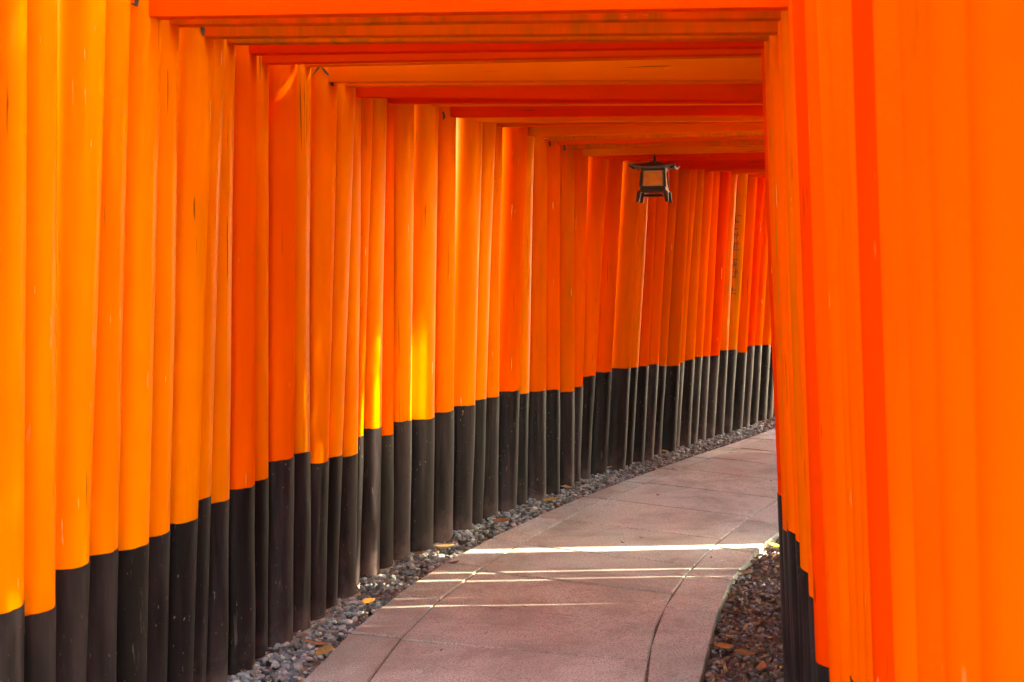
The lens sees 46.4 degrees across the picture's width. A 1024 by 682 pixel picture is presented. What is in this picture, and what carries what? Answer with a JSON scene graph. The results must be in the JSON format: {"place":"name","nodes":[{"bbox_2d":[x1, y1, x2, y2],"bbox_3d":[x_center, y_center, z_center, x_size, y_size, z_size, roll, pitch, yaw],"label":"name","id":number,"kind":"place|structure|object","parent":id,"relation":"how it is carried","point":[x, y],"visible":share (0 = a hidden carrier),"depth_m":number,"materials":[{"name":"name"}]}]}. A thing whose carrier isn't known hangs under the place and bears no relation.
{"place":"outdoors","nodes":[
{"label":"outdoors","id":0,"kind":"place"},
{"bbox_2d":[227,416,783,681],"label":"ground","id":1,"kind":"structure","parent":0,"point":[778,609],"depth_m":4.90,"materials":[{"name":"grey gravel"}]},
{"bbox_2d":[55,0,105,681],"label":"torii gate","id":2,"kind":"structure","parent":1,"relation":"on","point":[81,58],"depth_m":2.92,"materials":[{"name":"paint"}]},
{"bbox_2d":[268,65,296,652],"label":"torii gate","id":3,"kind":"structure","parent":1,"relation":"on","point":[282,134],"depth_m":4.28,"materials":[{"name":"paint"}]},
{"bbox_2d":[304,640,331,644],"bbox_3d":[-0.695,1.081,4.274,0.098,0.012,0.026,9,2,-12],"label":"fallen leaf","id":4,"kind":"object","parent":1,"relation":"on","point":[318,643],"visible":1,"depth_m":4.28,"materials":[{"name":"brown plant"}]},
{"bbox_2d":[315,646,333,654],"bbox_3d":[-0.657,1.087,4.185,0.047,0.014,0.081,15,18,36],"label":"fallen leaf","id":5,"kind":"object","parent":1,"relation":"on","point":[323,650],"visible":1,"depth_m":4.19,"materials":[{"name":"plant"}]},
{"bbox_2d":[356,98,372,594],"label":"torii gate","id":6,"kind":"structure","parent":1,"relation":"on","point":[366,126],"depth_m":5.00,"materials":[{"name":"paint"}]},
{"bbox_2d":[361,598,374,602],"bbox_3d":[-0.575,1.039,4.763,0.063,0.012,0.035,-9,23,-34],"label":"fallen leaf","id":7,"kind":"object","parent":1,"relation":"on","point":[368,600],"visible":1,"depth_m":4.77,"materials":[{"name":"orange plant"}]},
{"bbox_2d":[360,98,386,579],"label":"torii gate","id":8,"kind":"structure","parent":1,"relation":"on","point":[370,544],"depth_m":5.16,"materials":[{"name":"paint"}]},
{"bbox_2d":[393,104,414,562],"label":"torii gate","id":9,"kind":"structure","parent":1,"relation":"on","point":[403,199],"depth_m":5.44,"materials":[{"name":"paint"}]},
{"bbox_2d":[412,551,425,553],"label":"fallen leaf","id":10,"kind":"object","parent":1,"relation":"on","point":[418,552],"visible":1,"depth_m":5.49,"materials":[{"name":"brown plant"}]},
{"bbox_2d":[0,0,850,681],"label":"torii gate","id":11,"kind":"structure","parent":1,"relation":"on","point":[12,214],"depth_m":2.59,"materials":[{"name":"paint"}]},
{"bbox_2d":[24,0,840,681],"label":"torii gate","id":12,"kind":"structure","parent":1,"relation":"on","point":[40,366],"depth_m":2.74,"materials":[{"name":"paint"}]},
{"bbox_2d":[434,544,453,547],"bbox_3d":[-0.320,0.963,5.605,0.098,0.019,0.047,-1,2,-6],"label":"fallen leaf","id":13,"kind":"object","parent":1,"relation":"on","point":[444,545],"visible":1,"depth_m":5.61,"materials":[{"name":"plant"}]},
{"bbox_2d":[86,0,829,681],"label":"torii gate","id":14,"kind":"structure","parent":1,"relation":"on","point":[102,616],"depth_m":3.08,"materials":[{"name":"paint"}]},
{"bbox_2d":[116,0,815,681],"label":"torii gate","id":15,"kind":"structure","parent":1,"relation":"on","point":[146,16],"depth_m":3.21,"materials":[{"name":"paint"}]},
{"bbox_2d":[147,10,810,681],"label":"torii gate","id":16,"kind":"structure","parent":1,"relation":"on","point":[161,458],"depth_m":3.36,"materials":[{"name":"paint"}]},
{"bbox_2d":[472,123,495,535],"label":"torii gate","id":17,"kind":"structure","parent":1,"relation":"on","point":[488,163],"depth_m":6.05,"materials":[{"name":"paint"}]},
{"bbox_2d":[167,21,803,681],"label":"torii gate","id":18,"kind":"structure","parent":1,"relation":"on","point":[195,93],"depth_m":3.51,"materials":[{"name":"paint"}]},
{"bbox_2d":[193,35,800,681],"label":"torii gate","id":19,"kind":"structure","parent":1,"relation":"on","point":[201,609],"depth_m":3.68,"materials":[{"name":"paint"}]},
{"bbox_2d":[206,35,793,681],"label":"torii gate","id":20,"kind":"structure","parent":1,"relation":"on","point":[218,627],"depth_m":3.85,"materials":[{"name":"paint"}]},
{"bbox_2d":[492,518,509,521],"bbox_3d":[-0.057,0.922,6.127,0.098,0.013,0.040,-1,14,12],"label":"fallen leaf","id":21,"kind":"object","parent":1,"relation":"on","point":[500,519],"visible":1,"depth_m":6.13,"materials":[{"name":"brown plant"}]},
{"bbox_2d":[228,41,792,681],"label":"torii gate","id":22,"kind":"structure","parent":1,"relation":"on","point":[242,553],"depth_m":3.96,"materials":[{"name":"paint"}]},
{"bbox_2d":[498,127,527,522],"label":"torii gate","id":23,"kind":"structure","parent":1,"relation":"on","point":[514,159],"depth_m":6.34,"materials":[{"name":"paint"}]},
{"bbox_2d":[254,49,787,681],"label":"torii gate","id":24,"kind":"structure","parent":1,"relation":"on","point":[262,317],"depth_m":4.09,"materials":[{"name":"paint"}]},
{"bbox_2d":[293,55,760,643],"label":"torii gate","id":25,"kind":"structure","parent":1,"relation":"on","point":[301,579],"depth_m":4.42,"materials":[{"name":"paint"}]},
{"bbox_2d":[310,57,761,629],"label":"torii gate","id":26,"kind":"structure","parent":1,"relation":"on","point":[326,81],"depth_m":4.49,"materials":[{"name":"paint"}]},
{"bbox_2d":[326,81,761,613],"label":"torii gate","id":27,"kind":"structure","parent":1,"relation":"on","point":[345,140],"depth_m":4.69,"materials":[{"name":"paint"}]},
{"bbox_2d":[337,84,762,606],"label":"torii gate","id":28,"kind":"structure","parent":1,"relation":"on","point":[348,514],"depth_m":4.80,"materials":[{"name":"paint"}]},
{"bbox_2d":[543,497,558,500],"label":"fallen leaf","id":29,"kind":"object","parent":1,"relation":"on","point":[550,499],"visible":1,"depth_m":6.63,"materials":[{"name":"brown plant"}]},
{"bbox_2d":[380,98,762,574],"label":"torii gate","id":30,"kind":"structure","parent":1,"relation":"on","point":[387,503],"depth_m":5.30,"materials":[{"name":"paint"}]},
{"bbox_2d":[410,104,762,560],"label":"torii gate","id":31,"kind":"structure","parent":1,"relation":"on","point":[426,116],"depth_m":5.59,"materials":[{"name":"paint"}]},
{"bbox_2d":[433,105,762,552],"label":"torii gate","id":32,"kind":"structure","parent":1,"relation":"on","point":[444,394],"depth_m":5.71,"materials":[{"name":"paint"}]},
{"bbox_2d":[453,116,763,545],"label":"torii gate","id":33,"kind":"structure","parent":1,"relation":"on","point":[469,135],"depth_m":5.88,"materials":[{"name":"paint"}]},
{"bbox_2d":[483,122,763,530],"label":"torii gate","id":34,"kind":"structure","parent":1,"relation":"on","point":[490,503],"depth_m":6.20,"materials":[{"name":"paint"}]},
{"bbox_2d":[607,161,641,481],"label":"torii gate","id":35,"kind":"structure","parent":1,"relation":"on","point":[622,346],"depth_m":7.48,"materials":[{"name":"paint"}]},
{"bbox_2d":[626,161,649,476],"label":"torii gate","id":36,"kind":"structure","parent":1,"relation":"on","point":[640,257],"depth_m":7.62,"materials":[{"name":"paint"}]},
{"bbox_2d":[517,123,763,515],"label":"torii gate","id":37,"kind":"structure","parent":1,"relation":"on","point":[522,479],"depth_m":6.46,"materials":[{"name":"paint"}]},
{"bbox_2d":[527,132,763,507],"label":"torii gate","id":38,"kind":"structure","parent":1,"relation":"on","point":[536,486],"depth_m":6.63,"materials":[{"name":"paint"}]},
{"bbox_2d":[546,136,763,505],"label":"torii gate","id":39,"kind":"structure","parent":1,"relation":"on","point":[553,339],"depth_m":6.78,"materials":[{"name":"paint"}]},
{"bbox_2d":[644,170,669,463],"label":"torii gate","id":40,"kind":"structure","parent":1,"relation":"on","point":[659,257],"depth_m":7.86,"materials":[{"name":"paint"}]},
{"bbox_2d":[560,140,763,495],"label":"torii gate","id":41,"kind":"structure","parent":1,"relation":"on","point":[567,217],"depth_m":6.91,"materials":[{"name":"paint"}]},
{"bbox_2d":[574,145,764,492],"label":"torii gate","id":42,"kind":"structure","parent":1,"relation":"on","point":[581,175],"depth_m":7.03,"materials":[{"name":"paint"}]},
{"bbox_2d":[628,154,679,202],"bbox_3d":[0.808,-0.935,6.779,0.262,0.295,0.262,1,5,14],"label":"hanging lantern","id":43,"kind":"object","parent":42,"relation":"hanging from","point":[654,177],"visible":1,"depth_m":6.72,"materials":[{"name":"metal"}]},
{"bbox_2d":[581,152,764,488],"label":"torii gate","id":44,"kind":"structure","parent":1,"relation":"on","point":[597,180],"depth_m":7.19,"materials":[{"name":"paint"}]},
{"bbox_2d":[661,170,690,459],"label":"torii gate","id":45,"kind":"structure","parent":1,"relation":"on","point":[670,416],"depth_m":8.10,"materials":[{"name":"paint"}]},
{"bbox_2d":[590,155,764,483],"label":"torii gate","id":46,"kind":"structure","parent":1,"relation":"on","point":[601,421],"depth_m":7.34,"materials":[{"name":"paint"}]},
{"bbox_2d":[676,170,697,447],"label":"torii gate","id":47,"kind":"structure","parent":1,"relation":"on","point":[690,232],"depth_m":8.22,"materials":[{"name":"paint"}]},
{"bbox_2d":[679,169,703,453],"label":"torii gate","id":48,"kind":"structure","parent":1,"relation":"on","point":[686,412],"depth_m":8.34,"materials":[{"name":"paint"}]},
{"bbox_2d":[633,160,764,470],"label":"torii gate","id":49,"kind":"structure","parent":1,"relation":"on","point":[640,416],"depth_m":7.74,"materials":[{"name":"paint"}]},
{"bbox_2d":[697,171,719,449],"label":"torii gate","id":50,"kind":"structure","parent":1,"relation":"on","point":[707,330],"depth_m":8.57,"materials":[{"name":"paint"}]},
{"bbox_2d":[654,165,764,456],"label":"torii gate","id":51,"kind":"structure","parent":1,"relation":"on","point":[670,236],"depth_m":7.97,"materials":[{"name":"paint"}]},
{"bbox_2d":[706,171,731,447],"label":"torii gate","id":52,"kind":"structure","parent":1,"relation":"on","point":[723,204],"depth_m":8.68,"materials":[{"name":"red paint"}]},
{"bbox_2d":[690,169,764,449],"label":"torii gate","id":53,"kind":"structure","parent":1,"relation":"on","point":[706,218],"depth_m":8.44,"materials":[{"name":"paint"}]},
{"bbox_2d":[724,174,747,440],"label":"torii gate","id":54,"kind":"structure","parent":1,"relation":"on","point":[739,225],"depth_m":8.93,"materials":[{"name":"paint"}]},
{"bbox_2d":[715,171,764,443],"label":"torii gate","id":55,"kind":"structure","parent":1,"relation":"on","point":[721,396],"depth_m":8.82,"materials":[{"name":"paint"}]},
{"bbox_2d":[704,536,783,681],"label":"leaf litter","id":56,"kind":"object","parent":1,"relation":"on","point":[754,623],"visible":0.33,"depth_m":4.49,"materials":[{"name":"gravel"}]},
{"bbox_2d":[714,642,733,647],"bbox_3d":[0.763,1.100,4.301,0.069,0.013,0.041,5,16,5],"label":"fallen leaf","id":57,"kind":"object","parent":56,"relation":"on","point":[723,645],"visible":1,"depth_m":4.31,"materials":[{"name":"orange plant"}]},
{"bbox_2d":[734,649,755,655],"bbox_3d":[0.824,1.107,4.231,0.086,0.013,0.041,10,15,-21],"label":"fallen leaf","id":58,"kind":"object","parent":56,"relation":"on","point":[744,652],"visible":1,"depth_m":4.24,"materials":[{"name":"brown plant"}]},
{"bbox_2d":[738,570,751,573],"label":"fallen leaf","id":59,"kind":"object","parent":56,"relation":"on","point":[745,571],"visible":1,"depth_m":5.26,"materials":[{"name":"brown plant"}]},
{"bbox_2d":[756,660,766,669],"bbox_3d":[0.854,1.115,4.089,0.035,0.020,0.069,-8,7,23],"label":"fallen leaf","id":60,"kind":"object","parent":56,"relation":"on","point":[762,665],"visible":1,"depth_m":4.10,"materials":[{"name":"orange plant"}]},
{"bbox_2d":[769,543,778,547],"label":"fallen leaf","id":61,"kind":"object","parent":56,"relation":"on","point":[774,545],"visible":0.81,"depth_m":5.71,"materials":[{"name":"yellow plant"}]},
{"bbox_2d":[732,173,764,436],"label":"torii gate","id":62,"kind":"structure","parent":1,"relation":"on","point":[739,389],"depth_m":9.07,"materials":[{"name":"paint"}]},
{"bbox_2d":[742,176,764,432],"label":"torii gate","id":63,"kind":"structure","parent":1,"relation":"on","point":[754,290],"depth_m":9.21,"materials":[{"name":"red paint"}]},
{"bbox_2d":[750,180,767,432],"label":"torii gate","id":64,"kind":"structure","parent":1,"relation":"on","point":[754,409],"depth_m":9.37,"materials":[{"name":"paint"}]},
{"bbox_2d":[758,259,770,428],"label":"torii gate","id":65,"kind":"structure","parent":1,"relation":"on","point":[765,368],"depth_m":9.52,"materials":[{"name":"paint"}]},
{"bbox_2d":[767,340,773,422],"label":"torii gate","id":66,"kind":"structure","parent":1,"relation":"on","point":[770,403],"depth_m":9.67,"materials":[{"name":"paint"}]},
{"bbox_2d":[829,0,857,681],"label":"torii gate","id":67,"kind":"structure","parent":1,"relation":"on","point":[852,603],"depth_m":2.16,"materials":[{"name":"paint"}]},
{"bbox_2d":[835,0,865,681],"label":"torii gate","id":68,"kind":"structure","parent":1,"relation":"on","point":[847,253],"depth_m":1.99,"materials":[{"name":"paint"}]},
{"bbox_2d":[843,0,872,681],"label":"torii gate","id":69,"kind":"structure","parent":1,"relation":"on","point":[862,461],"depth_m":1.85,"materials":[{"name":"paint"}]},
{"bbox_2d":[851,0,894,681],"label":"torii gate","id":70,"kind":"structure","parent":1,"relation":"on","point":[872,350],"depth_m":1.68,"materials":[{"name":"paint"}]},
{"bbox_2d":[873,0,917,681],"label":"torii gate","id":71,"kind":"structure","parent":1,"relation":"on","point":[891,202],"depth_m":1.53,"materials":[{"name":"paint"}]},
{"bbox_2d":[898,0,944,681],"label":"torii gate","id":72,"kind":"structure","parent":1,"relation":"on","point":[922,349],"depth_m":1.38,"materials":[{"name":"paint"}]},
{"bbox_2d":[925,0,981,681],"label":"torii gate","id":73,"kind":"structure","parent":1,"relation":"on","point":[946,37],"depth_m":0.78,"materials":[{"name":"paint"}]},
{"bbox_2d":[966,0,1023,681],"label":"torii gate","id":74,"kind":"structure","parent":1,"relation":"on","point":[995,44],"depth_m":0.63,"materials":[{"name":"paint"}]},
{"bbox_2d":[303,429,778,681],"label":"path","id":75,"kind":"structure","parent":0,"point":[595,604],"depth_m":5.00,"materials":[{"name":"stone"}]},
{"bbox_2d":[240,425,774,681],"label":"leaf scraps","id":76,"kind":"object","parent":75,"relation":"on","point":[313,665],"visible":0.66,"depth_m":5.12,"materials":[{"name":"brown plant"}]}
]}

